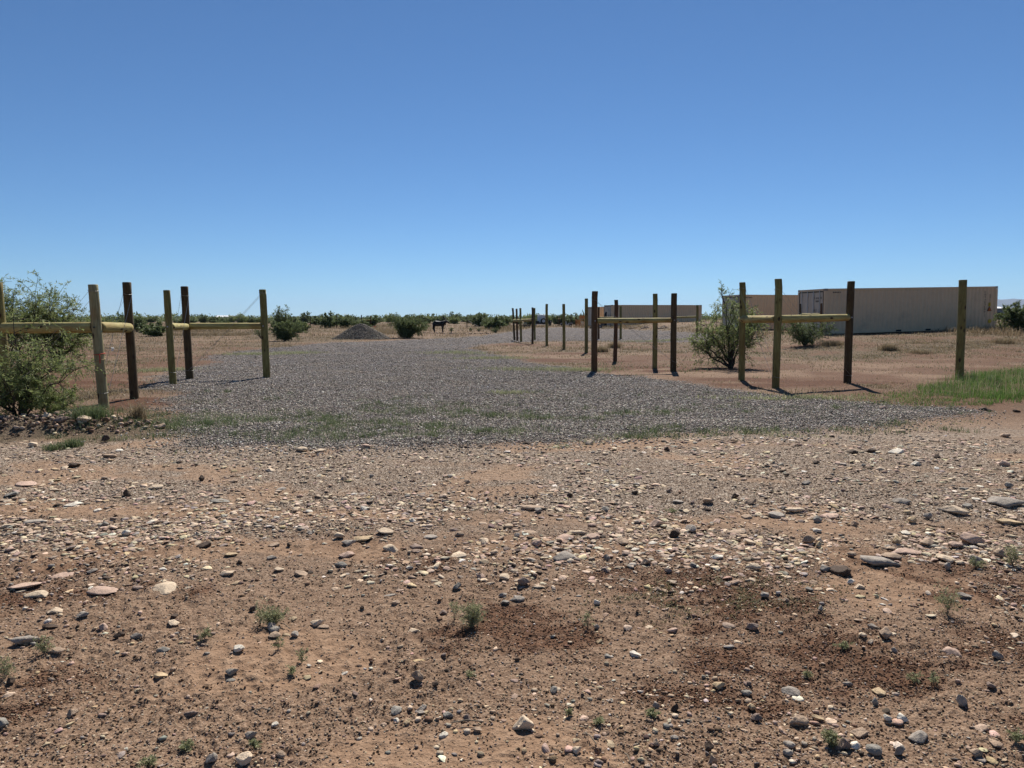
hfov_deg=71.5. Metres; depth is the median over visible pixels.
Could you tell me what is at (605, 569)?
stone
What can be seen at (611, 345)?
grass tuft
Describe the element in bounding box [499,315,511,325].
scrub bush
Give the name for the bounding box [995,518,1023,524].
stone
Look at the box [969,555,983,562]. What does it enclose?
stone
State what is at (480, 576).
stone
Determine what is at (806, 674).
weed
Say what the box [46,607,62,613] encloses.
stone
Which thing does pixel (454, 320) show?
scrub bush
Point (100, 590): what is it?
stone
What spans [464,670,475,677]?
weed
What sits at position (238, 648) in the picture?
stone
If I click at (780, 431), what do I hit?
road edge weeds
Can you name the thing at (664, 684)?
soil crumbs
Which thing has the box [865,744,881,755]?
stone
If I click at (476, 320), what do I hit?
scrub bush
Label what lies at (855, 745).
stone
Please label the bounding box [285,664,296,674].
weed
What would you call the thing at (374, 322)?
scrub bush
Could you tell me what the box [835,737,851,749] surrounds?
stone
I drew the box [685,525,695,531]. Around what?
stone
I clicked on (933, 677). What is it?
weed
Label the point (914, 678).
weed
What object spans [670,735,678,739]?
stone
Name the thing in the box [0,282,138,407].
fence brace
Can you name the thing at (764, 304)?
shipping container
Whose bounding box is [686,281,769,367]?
mesquite bush
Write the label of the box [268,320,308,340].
creosote bush
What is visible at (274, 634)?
stone
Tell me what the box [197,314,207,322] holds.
scrub bush
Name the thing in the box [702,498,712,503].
stone
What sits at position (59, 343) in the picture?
mesquite bush
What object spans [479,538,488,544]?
stone
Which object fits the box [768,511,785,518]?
stone
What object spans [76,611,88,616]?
stone
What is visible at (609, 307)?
door
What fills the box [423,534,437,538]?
stone
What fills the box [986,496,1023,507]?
stone
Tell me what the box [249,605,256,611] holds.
stone
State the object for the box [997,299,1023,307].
hills
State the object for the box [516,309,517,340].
fence post
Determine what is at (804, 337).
mesquite bush
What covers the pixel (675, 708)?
stone
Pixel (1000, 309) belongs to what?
barn
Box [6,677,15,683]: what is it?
stone
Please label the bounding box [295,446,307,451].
stone
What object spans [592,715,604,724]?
weed
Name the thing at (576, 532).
stone
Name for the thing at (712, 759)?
stone
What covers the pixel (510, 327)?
tall dry grass
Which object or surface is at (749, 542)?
stone
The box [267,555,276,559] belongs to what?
stone
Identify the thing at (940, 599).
weed
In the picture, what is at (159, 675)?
stone
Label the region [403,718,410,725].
stone
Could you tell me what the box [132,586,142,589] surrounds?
stone
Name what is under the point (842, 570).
stone
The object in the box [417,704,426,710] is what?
stone
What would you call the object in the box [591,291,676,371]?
fence brace
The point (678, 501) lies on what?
stone
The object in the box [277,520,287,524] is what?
stone
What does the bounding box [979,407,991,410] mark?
stone
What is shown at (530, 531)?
stone
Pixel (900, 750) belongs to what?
stone
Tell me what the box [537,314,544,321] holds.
cage tank
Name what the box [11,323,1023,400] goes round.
dry grass
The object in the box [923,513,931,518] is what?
stone
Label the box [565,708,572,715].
weed
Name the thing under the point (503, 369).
drive side grass
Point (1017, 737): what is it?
weed
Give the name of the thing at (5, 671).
weed
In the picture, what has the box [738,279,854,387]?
fence brace
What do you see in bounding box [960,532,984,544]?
stone
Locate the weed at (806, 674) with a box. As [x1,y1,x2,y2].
[801,668,813,677]
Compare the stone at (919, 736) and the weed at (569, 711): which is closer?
the stone at (919, 736)
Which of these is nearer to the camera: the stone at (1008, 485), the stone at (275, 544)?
the stone at (275, 544)
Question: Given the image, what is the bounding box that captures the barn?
[997,307,1011,319]
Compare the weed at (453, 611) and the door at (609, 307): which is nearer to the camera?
the weed at (453, 611)
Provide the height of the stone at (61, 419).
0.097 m
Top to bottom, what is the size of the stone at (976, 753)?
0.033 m
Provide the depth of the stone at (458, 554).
4.55 m
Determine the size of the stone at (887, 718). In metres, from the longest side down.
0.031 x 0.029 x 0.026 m
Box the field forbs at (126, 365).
[12,332,368,385]
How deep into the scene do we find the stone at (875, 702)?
2.79 m
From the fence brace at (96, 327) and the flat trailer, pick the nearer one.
the fence brace at (96, 327)
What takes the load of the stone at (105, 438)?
on the ground at (330, 640)
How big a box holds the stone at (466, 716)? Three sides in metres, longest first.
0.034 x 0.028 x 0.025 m
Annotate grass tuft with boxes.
[39,441,68,451]
[55,401,125,420]
[59,437,83,449]
[122,399,156,419]
[597,346,609,351]
[606,341,623,347]
[814,339,844,345]
[873,343,902,350]
[908,349,939,353]
[987,337,1023,343]
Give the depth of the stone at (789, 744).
2.52 m
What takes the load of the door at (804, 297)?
in the shipping container at (902, 309)
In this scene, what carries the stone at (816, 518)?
on the ground at (330, 640)
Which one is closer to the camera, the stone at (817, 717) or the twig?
the twig
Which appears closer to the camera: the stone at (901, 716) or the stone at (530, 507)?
the stone at (901, 716)
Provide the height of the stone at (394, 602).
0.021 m
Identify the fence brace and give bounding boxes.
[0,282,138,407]
[163,286,269,383]
[512,307,533,343]
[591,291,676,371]
[598,306,621,338]
[677,305,698,335]
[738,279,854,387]
[799,303,821,332]
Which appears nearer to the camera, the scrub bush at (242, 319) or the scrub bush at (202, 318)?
the scrub bush at (242, 319)
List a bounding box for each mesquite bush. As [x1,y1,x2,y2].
[0,273,73,367]
[0,314,107,416]
[6,269,104,368]
[13,377,83,413]
[272,304,295,328]
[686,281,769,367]
[781,322,837,345]
[992,300,1023,330]
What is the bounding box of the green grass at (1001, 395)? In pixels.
[749,366,1023,406]
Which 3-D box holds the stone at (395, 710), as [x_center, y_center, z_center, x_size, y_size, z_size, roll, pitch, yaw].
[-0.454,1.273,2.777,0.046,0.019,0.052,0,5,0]
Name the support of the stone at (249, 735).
on the ground at (330, 640)
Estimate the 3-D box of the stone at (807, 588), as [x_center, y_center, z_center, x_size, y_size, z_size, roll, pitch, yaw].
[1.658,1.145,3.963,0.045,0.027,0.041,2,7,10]
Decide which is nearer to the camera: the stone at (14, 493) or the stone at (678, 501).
the stone at (678, 501)
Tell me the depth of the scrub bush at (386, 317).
221.56 m
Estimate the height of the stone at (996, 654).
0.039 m
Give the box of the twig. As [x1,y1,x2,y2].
[451,719,483,722]
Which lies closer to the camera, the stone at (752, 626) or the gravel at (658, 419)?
the stone at (752, 626)
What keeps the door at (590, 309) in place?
in the shipping container at (590, 312)
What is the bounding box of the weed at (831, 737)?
[820,728,840,747]
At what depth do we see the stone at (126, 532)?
5.02 m
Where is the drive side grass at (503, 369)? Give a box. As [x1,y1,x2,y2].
[113,337,935,401]
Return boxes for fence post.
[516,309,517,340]
[519,308,521,341]
[534,308,535,339]
[545,304,547,345]
[562,304,565,349]
[585,298,587,352]
[613,300,617,361]
[652,294,657,367]
[955,280,966,379]
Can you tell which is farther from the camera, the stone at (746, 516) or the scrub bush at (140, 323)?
the scrub bush at (140, 323)
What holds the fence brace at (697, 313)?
on the ground at (330, 640)
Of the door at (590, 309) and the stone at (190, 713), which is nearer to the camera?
the stone at (190, 713)
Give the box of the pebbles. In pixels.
[0,419,1023,767]
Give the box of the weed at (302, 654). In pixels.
[296,647,307,662]
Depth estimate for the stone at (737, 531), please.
5.05 m
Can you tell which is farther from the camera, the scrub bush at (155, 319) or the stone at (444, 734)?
the scrub bush at (155, 319)
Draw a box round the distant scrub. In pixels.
[60,310,721,321]
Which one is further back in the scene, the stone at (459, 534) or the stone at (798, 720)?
the stone at (459, 534)
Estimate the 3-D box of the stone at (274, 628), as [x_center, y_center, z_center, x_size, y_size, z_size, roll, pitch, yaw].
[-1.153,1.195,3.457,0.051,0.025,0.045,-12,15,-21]
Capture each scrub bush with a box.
[71,317,105,335]
[134,316,157,331]
[135,321,165,335]
[146,316,157,322]
[173,318,181,322]
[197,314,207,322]
[205,315,217,322]
[210,318,231,322]
[232,312,248,322]
[247,317,258,322]
[292,317,311,332]
[298,311,312,322]
[308,316,322,324]
[317,311,341,327]
[336,315,354,327]
[344,314,357,319]
[352,319,368,325]
[364,315,379,326]
[384,313,394,321]
[414,314,426,321]
[425,315,433,323]
[431,315,448,321]
[447,311,461,321]
[448,317,460,323]
[468,312,488,326]
[481,316,506,328]
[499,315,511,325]
[522,314,536,323]
[523,316,536,325]
[550,313,566,323]
[565,315,581,324]
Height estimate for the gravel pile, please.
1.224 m
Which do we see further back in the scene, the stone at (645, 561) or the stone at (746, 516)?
the stone at (746, 516)
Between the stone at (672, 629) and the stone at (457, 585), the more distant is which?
the stone at (457, 585)
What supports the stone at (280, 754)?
on the ground at (330, 640)
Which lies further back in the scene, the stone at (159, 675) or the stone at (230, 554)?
the stone at (230, 554)
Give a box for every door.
[589,308,591,325]
[604,306,607,324]
[608,306,610,324]
[723,296,730,327]
[731,296,738,327]
[799,291,810,331]
[811,290,823,331]
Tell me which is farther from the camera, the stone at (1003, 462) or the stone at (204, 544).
the stone at (1003, 462)
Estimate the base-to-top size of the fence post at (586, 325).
2.743 m
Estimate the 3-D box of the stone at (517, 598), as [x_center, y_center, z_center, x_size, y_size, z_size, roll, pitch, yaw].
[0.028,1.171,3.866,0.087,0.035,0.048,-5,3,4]
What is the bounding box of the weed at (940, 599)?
[934,578,962,614]
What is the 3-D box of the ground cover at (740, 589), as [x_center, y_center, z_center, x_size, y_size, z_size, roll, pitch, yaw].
[1.092,1.159,3.974,2.271,0.067,1.340,0,5,0]
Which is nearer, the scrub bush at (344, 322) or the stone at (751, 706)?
the stone at (751, 706)
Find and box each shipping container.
[588,307,603,326]
[604,305,701,325]
[722,295,797,328]
[798,286,997,333]
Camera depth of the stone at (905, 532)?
5.03 m
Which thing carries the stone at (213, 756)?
on the ground at (330, 640)
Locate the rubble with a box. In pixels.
[0,409,166,436]
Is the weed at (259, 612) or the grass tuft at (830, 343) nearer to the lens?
the weed at (259, 612)
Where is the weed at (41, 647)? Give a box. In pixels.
[33,635,54,652]
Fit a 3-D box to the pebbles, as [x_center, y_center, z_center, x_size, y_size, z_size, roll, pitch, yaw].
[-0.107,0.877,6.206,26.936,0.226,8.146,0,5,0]
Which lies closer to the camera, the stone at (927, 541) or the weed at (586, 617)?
the weed at (586, 617)
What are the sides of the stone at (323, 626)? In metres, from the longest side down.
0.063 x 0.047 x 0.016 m
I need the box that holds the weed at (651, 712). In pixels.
[645,706,660,718]
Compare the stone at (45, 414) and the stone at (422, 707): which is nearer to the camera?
the stone at (422, 707)
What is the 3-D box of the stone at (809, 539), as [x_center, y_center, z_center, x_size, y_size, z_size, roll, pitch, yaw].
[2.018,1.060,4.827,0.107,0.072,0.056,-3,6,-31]
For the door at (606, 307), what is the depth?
87.92 m
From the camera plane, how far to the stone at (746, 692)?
2.89 m
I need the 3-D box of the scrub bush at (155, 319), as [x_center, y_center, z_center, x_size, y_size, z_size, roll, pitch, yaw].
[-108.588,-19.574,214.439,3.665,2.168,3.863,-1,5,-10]
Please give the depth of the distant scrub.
258.57 m
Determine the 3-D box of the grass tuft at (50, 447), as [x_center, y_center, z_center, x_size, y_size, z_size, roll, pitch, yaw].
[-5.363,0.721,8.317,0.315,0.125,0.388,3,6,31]
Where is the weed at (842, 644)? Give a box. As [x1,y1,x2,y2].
[833,640,854,648]
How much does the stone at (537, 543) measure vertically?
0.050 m
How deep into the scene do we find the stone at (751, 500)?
5.82 m
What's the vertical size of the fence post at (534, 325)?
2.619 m
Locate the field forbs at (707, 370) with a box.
[597,332,1023,377]
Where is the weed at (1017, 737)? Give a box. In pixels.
[1005,726,1023,742]
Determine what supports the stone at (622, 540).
on the ground at (330, 640)
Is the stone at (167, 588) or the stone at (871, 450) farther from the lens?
the stone at (871, 450)
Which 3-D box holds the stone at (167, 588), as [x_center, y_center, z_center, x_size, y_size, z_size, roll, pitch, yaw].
[-1.948,1.147,4.011,0.161,0.028,0.126,4,6,35]
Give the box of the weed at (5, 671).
[0,655,15,677]
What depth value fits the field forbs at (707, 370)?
25.53 m
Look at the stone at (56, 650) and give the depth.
3.24 m
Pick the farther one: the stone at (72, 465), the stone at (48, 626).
the stone at (72, 465)
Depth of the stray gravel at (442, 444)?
8.70 m
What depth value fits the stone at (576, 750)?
2.48 m
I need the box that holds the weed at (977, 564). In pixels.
[967,556,987,567]
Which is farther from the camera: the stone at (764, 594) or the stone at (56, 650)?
the stone at (764, 594)
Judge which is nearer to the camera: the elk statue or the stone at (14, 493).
the stone at (14, 493)
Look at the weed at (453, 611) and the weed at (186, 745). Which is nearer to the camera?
the weed at (186, 745)
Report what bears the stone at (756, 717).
on the ground at (330, 640)
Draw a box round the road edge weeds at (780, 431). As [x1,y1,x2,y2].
[163,425,909,453]
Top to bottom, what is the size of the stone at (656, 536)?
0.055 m
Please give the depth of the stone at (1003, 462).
7.39 m
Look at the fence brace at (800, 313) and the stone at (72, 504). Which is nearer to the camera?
the stone at (72, 504)
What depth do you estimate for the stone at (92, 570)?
4.28 m
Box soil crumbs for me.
[0,438,1023,767]
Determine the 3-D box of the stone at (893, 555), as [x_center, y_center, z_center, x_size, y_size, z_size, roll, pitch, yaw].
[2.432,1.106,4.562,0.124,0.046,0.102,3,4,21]
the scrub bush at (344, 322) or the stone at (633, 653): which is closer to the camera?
the stone at (633, 653)
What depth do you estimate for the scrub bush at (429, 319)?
157.62 m
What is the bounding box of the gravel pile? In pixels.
[332,324,391,339]
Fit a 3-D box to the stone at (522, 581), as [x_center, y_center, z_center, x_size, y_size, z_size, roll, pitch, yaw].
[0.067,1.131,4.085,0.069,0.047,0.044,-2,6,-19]
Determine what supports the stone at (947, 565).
on the ground at (330, 640)
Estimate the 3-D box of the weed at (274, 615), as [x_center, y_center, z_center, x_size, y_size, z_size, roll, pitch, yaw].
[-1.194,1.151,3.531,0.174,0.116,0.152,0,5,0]
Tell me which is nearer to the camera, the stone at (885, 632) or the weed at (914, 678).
the weed at (914, 678)
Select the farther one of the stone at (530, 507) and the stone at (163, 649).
the stone at (530, 507)
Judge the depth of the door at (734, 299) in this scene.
53.11 m
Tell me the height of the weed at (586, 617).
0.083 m
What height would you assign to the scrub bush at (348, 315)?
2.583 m
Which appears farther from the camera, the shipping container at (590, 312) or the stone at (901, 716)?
the shipping container at (590, 312)
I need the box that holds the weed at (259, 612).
[254,598,268,624]
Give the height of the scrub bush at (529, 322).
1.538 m
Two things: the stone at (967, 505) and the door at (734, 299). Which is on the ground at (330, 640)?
the stone at (967, 505)
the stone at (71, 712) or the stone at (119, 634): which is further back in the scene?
the stone at (119, 634)
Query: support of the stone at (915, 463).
on the ground at (330, 640)
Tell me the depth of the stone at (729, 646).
3.28 m
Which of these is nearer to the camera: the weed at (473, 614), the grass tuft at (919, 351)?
the weed at (473, 614)
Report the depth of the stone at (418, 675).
2.99 m
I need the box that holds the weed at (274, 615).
[254,603,289,624]
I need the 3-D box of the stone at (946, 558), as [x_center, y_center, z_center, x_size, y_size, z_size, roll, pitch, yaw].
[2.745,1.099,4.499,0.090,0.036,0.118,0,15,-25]
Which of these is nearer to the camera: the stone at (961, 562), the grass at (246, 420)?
the stone at (961, 562)
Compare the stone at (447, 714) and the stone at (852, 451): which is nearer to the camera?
the stone at (447, 714)
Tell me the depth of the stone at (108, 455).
7.82 m
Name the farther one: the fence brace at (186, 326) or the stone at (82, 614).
the fence brace at (186, 326)
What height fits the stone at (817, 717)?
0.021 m
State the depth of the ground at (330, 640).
4.04 m
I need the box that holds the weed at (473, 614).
[458,599,487,627]
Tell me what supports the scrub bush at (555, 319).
on the ground at (330, 640)
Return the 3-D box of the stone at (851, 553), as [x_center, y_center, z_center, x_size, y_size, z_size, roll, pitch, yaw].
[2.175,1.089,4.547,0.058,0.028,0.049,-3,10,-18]
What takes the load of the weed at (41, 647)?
on the ground at (330, 640)
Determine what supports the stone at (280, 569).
on the ground at (330, 640)
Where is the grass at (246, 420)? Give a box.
[50,388,987,443]
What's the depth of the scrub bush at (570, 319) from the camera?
124.74 m
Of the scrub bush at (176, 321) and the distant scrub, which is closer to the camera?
the scrub bush at (176, 321)
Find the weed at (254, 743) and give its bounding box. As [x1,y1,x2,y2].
[248,738,261,748]
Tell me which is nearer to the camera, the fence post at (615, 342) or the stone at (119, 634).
the stone at (119, 634)
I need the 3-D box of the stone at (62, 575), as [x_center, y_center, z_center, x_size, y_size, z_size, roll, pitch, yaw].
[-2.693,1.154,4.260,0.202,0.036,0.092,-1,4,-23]
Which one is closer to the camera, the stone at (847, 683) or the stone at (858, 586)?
the stone at (847, 683)
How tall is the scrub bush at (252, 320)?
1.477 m
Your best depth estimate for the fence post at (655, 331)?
22.07 m
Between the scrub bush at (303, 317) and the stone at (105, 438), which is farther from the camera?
the scrub bush at (303, 317)
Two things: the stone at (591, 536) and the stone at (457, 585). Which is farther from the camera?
the stone at (591, 536)
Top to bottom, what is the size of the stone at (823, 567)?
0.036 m
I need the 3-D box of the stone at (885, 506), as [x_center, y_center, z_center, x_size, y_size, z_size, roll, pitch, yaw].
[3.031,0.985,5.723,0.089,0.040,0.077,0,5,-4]
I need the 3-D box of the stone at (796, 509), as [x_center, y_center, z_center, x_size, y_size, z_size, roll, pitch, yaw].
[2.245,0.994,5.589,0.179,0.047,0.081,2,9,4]
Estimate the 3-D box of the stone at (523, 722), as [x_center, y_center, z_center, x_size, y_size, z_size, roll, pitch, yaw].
[0.041,1.263,2.655,0.082,0.057,0.058,2,4,-2]
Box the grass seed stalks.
[906,359,1023,399]
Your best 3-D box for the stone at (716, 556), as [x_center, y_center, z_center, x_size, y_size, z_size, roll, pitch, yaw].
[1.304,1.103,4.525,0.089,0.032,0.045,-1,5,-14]
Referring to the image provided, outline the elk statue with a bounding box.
[432,316,449,332]
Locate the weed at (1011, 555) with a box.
[1003,543,1023,564]
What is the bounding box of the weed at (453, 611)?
[448,599,467,619]
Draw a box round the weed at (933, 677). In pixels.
[929,671,939,684]
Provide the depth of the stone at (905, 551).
4.63 m
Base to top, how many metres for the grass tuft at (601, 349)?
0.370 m
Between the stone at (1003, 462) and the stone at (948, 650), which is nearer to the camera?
the stone at (948, 650)
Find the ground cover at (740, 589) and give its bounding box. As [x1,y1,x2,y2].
[506,550,879,630]
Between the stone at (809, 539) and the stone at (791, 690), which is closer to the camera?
the stone at (791, 690)
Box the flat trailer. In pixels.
[536,318,544,324]
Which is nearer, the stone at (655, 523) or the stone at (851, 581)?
the stone at (851, 581)
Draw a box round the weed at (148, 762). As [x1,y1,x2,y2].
[136,753,157,767]
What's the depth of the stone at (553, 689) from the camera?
2.90 m
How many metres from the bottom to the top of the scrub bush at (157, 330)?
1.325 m
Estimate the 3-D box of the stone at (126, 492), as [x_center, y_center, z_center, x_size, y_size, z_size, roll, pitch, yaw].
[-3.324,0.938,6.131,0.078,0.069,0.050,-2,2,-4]
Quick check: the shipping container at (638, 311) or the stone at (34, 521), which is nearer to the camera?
the stone at (34, 521)
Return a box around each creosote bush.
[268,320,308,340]
[387,312,429,337]
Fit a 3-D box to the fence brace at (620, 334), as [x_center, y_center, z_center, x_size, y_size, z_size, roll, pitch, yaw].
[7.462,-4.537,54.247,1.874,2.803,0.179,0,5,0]
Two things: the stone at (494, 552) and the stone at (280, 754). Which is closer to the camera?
the stone at (280, 754)
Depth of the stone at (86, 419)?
9.52 m
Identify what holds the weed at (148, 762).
on the ground at (330, 640)
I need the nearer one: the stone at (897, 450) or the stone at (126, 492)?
the stone at (126, 492)
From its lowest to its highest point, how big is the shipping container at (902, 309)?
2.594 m
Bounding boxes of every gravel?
[120,399,1005,458]
[139,336,986,448]
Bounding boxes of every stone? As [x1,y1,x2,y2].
[0,717,8,728]
[1,523,15,528]
[4,491,18,496]
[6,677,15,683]
[7,582,41,588]
[11,635,40,644]
[15,481,37,485]
[23,519,46,523]
[23,590,48,597]
[28,442,37,446]
[42,412,52,416]
[42,624,58,629]
[45,647,64,652]
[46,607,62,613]
[47,572,73,578]
[53,416,68,422]
[64,502,82,506]
[67,462,80,467]
[67,709,77,717]
[76,415,91,422]
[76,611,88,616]
[86,568,97,572]
[86,586,118,594]
[99,623,107,630]
[101,435,109,441]
[101,454,117,457]
[113,631,124,638]
[121,530,131,535]
[123,489,131,496]
[130,633,142,638]
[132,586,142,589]
[147,484,162,488]
[152,581,176,594]
[154,672,167,678]
[156,646,169,651]
[168,619,179,625]
[184,711,198,716]
[196,541,210,547]
[205,752,217,763]
[210,499,229,503]
[219,571,234,575]
[224,552,237,555]
[225,668,238,675]
[226,678,235,681]
[234,645,244,651]
[235,751,252,766]
[245,731,256,739]
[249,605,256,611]
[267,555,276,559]
[267,622,275,629]
[268,542,279,546]
[268,631,280,636]
[269,626,279,632]
[274,567,283,571]
[275,750,285,757]
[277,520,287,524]
[291,631,298,636]
[294,570,307,575]
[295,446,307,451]
[310,620,323,626]
[316,624,328,627]
[334,532,343,537]
[334,561,346,566]
[338,551,354,557]
[342,540,356,544]
[354,535,372,541]
[377,527,393,534]
[383,544,397,552]
[391,705,401,714]
[392,600,399,604]
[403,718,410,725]
[408,628,418,632]
[411,544,422,548]
[411,670,423,681]
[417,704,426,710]
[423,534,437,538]
[439,731,447,738]
[443,711,453,718]
[450,551,465,557]
[453,582,460,588]
[455,532,463,535]
[464,714,470,721]
[473,726,481,732]
[476,574,485,578]
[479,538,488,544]
[490,550,497,554]
[499,573,509,579]
[509,595,524,601]
[512,715,533,729]
[517,577,529,585]
[520,530,536,533]
[521,505,548,510]
[531,540,541,546]
[550,686,556,693]
[552,551,577,560]
[556,534,573,539]
[569,530,586,534]
[571,746,581,754]
[585,533,599,539]
[588,523,596,526]
[601,567,610,572]
[615,537,628,544]
[630,650,641,656]
[641,558,650,564]
[648,519,665,526]
[650,534,661,538]
[653,701,659,707]
[653,738,658,746]
[667,627,677,631]
[669,530,679,536]
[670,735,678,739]
[671,703,678,711]
[672,500,683,502]
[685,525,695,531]
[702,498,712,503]
[704,740,713,750]
[708,754,716,764]
[710,555,722,558]
[712,682,725,689]
[723,645,734,648]
[727,529,746,533]
[741,514,751,518]
[741,690,751,695]
[744,539,755,544]
[745,497,755,503]
[745,563,760,569]
[746,623,758,630]
[747,703,755,710]
[751,713,761,720]
[760,592,768,597]
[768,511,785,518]
[781,686,800,696]
[783,741,795,747]
[783,749,792,755]
[785,508,807,511]
[789,714,808,725]
[802,535,815,542]
[805,586,813,591]
[811,714,824,720]
[813,515,821,522]
[820,564,829,570]
[823,513,839,518]
[829,565,850,576]
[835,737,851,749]
[843,682,852,685]
[846,450,857,453]
[847,551,856,556]
[847,579,854,583]
[850,521,858,526]
[850,727,867,737]
[850,741,860,749]
[854,584,864,588]
[859,555,900,566]
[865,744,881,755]
[866,448,876,452]
[867,623,879,629]
[871,687,885,695]
[872,697,878,705]
[879,626,892,638]
[880,552,901,559]
[882,504,894,508]
[883,714,891,721]
[888,448,903,453]
[892,498,910,504]
[892,535,900,543]
[892,548,921,554]
[894,745,904,754]
[897,713,908,721]
[900,530,910,534]
[907,517,916,522]
[908,730,927,743]
[910,461,921,464]
[919,538,934,545]
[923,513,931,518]
[935,553,956,562]
[937,505,969,514]
[942,646,961,656]
[944,562,950,569]
[948,541,962,546]
[955,560,964,564]
[956,694,967,706]
[957,592,971,598]
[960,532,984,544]
[962,503,972,509]
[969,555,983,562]
[970,749,983,757]
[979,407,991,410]
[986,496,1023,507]
[986,682,995,688]
[992,650,1003,658]
[993,548,1006,557]
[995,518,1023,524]
[999,433,1010,436]
[999,460,1009,465]
[1005,482,1013,487]
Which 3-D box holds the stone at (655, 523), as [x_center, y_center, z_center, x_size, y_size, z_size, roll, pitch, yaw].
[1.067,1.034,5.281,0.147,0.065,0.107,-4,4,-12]
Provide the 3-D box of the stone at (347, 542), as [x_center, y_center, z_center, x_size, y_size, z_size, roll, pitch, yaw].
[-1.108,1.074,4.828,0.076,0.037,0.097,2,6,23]
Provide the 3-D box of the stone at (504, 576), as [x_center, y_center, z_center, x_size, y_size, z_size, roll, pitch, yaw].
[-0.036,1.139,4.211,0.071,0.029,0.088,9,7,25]
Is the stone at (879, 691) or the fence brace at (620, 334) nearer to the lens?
the stone at (879, 691)
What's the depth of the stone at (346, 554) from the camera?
4.56 m
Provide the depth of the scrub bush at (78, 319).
59.70 m
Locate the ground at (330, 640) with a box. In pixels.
[0,320,1023,767]
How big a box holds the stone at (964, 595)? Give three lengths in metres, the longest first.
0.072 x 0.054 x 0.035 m
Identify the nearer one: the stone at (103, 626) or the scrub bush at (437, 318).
the stone at (103, 626)
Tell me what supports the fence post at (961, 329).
on the ground at (330, 640)
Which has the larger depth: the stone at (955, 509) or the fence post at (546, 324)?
the fence post at (546, 324)
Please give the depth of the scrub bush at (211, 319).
153.49 m
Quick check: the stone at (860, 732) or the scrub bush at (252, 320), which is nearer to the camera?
the stone at (860, 732)
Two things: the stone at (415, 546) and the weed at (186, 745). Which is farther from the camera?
the stone at (415, 546)
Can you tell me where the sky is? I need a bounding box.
[0,0,1023,317]
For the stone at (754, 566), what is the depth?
4.32 m
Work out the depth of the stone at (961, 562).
4.41 m
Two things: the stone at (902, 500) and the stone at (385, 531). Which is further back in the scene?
the stone at (902, 500)
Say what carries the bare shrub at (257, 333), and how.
on the ground at (330, 640)
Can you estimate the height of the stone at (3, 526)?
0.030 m
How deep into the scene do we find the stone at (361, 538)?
4.89 m
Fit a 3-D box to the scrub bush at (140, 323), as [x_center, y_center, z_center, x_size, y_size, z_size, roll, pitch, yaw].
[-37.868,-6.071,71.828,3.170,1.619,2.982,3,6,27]
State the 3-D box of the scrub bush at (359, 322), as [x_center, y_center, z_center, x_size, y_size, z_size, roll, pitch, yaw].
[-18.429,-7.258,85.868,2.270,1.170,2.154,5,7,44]
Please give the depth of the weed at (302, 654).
3.16 m
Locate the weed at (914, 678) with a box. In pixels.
[906,671,923,683]
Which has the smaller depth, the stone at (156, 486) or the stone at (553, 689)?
the stone at (553, 689)
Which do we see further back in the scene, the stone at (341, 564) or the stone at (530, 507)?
the stone at (530, 507)
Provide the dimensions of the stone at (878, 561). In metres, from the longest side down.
0.239 x 0.141 x 0.070 m
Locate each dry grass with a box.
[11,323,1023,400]
[27,319,1023,336]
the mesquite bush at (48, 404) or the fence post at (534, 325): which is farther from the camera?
the fence post at (534, 325)
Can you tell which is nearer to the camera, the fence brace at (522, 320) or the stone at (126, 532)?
the stone at (126, 532)
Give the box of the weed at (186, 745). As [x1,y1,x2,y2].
[178,739,193,751]
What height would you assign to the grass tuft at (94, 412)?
0.230 m
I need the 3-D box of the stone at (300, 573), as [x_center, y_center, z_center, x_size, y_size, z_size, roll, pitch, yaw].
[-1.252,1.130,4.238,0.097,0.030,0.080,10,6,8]
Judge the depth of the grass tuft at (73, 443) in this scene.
8.45 m
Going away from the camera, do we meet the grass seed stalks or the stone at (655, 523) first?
the stone at (655, 523)
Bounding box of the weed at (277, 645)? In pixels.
[271,635,284,649]
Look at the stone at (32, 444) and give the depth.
8.43 m
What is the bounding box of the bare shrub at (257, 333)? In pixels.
[252,325,269,337]
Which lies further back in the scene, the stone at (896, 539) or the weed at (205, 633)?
the stone at (896, 539)
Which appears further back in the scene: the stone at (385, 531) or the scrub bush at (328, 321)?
the scrub bush at (328, 321)
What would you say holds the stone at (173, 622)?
on the ground at (330, 640)
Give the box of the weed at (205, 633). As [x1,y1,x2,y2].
[196,624,211,640]
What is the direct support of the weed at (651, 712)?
on the ground at (330, 640)
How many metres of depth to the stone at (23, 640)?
3.35 m
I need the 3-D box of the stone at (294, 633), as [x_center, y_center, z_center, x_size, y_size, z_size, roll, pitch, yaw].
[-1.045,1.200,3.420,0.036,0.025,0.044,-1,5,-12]
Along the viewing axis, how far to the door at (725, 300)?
54.33 m
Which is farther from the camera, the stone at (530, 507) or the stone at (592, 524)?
the stone at (530, 507)
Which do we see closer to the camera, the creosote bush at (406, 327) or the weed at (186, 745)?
the weed at (186, 745)
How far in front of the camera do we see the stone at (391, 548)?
4.66 m
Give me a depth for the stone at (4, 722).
2.66 m
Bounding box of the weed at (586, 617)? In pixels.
[581,611,594,627]
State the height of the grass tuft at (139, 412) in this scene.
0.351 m
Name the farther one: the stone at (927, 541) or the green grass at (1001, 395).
the green grass at (1001, 395)
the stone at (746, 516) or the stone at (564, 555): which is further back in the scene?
the stone at (746, 516)
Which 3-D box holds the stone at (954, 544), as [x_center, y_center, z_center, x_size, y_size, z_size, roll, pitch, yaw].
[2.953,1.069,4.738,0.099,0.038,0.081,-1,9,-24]

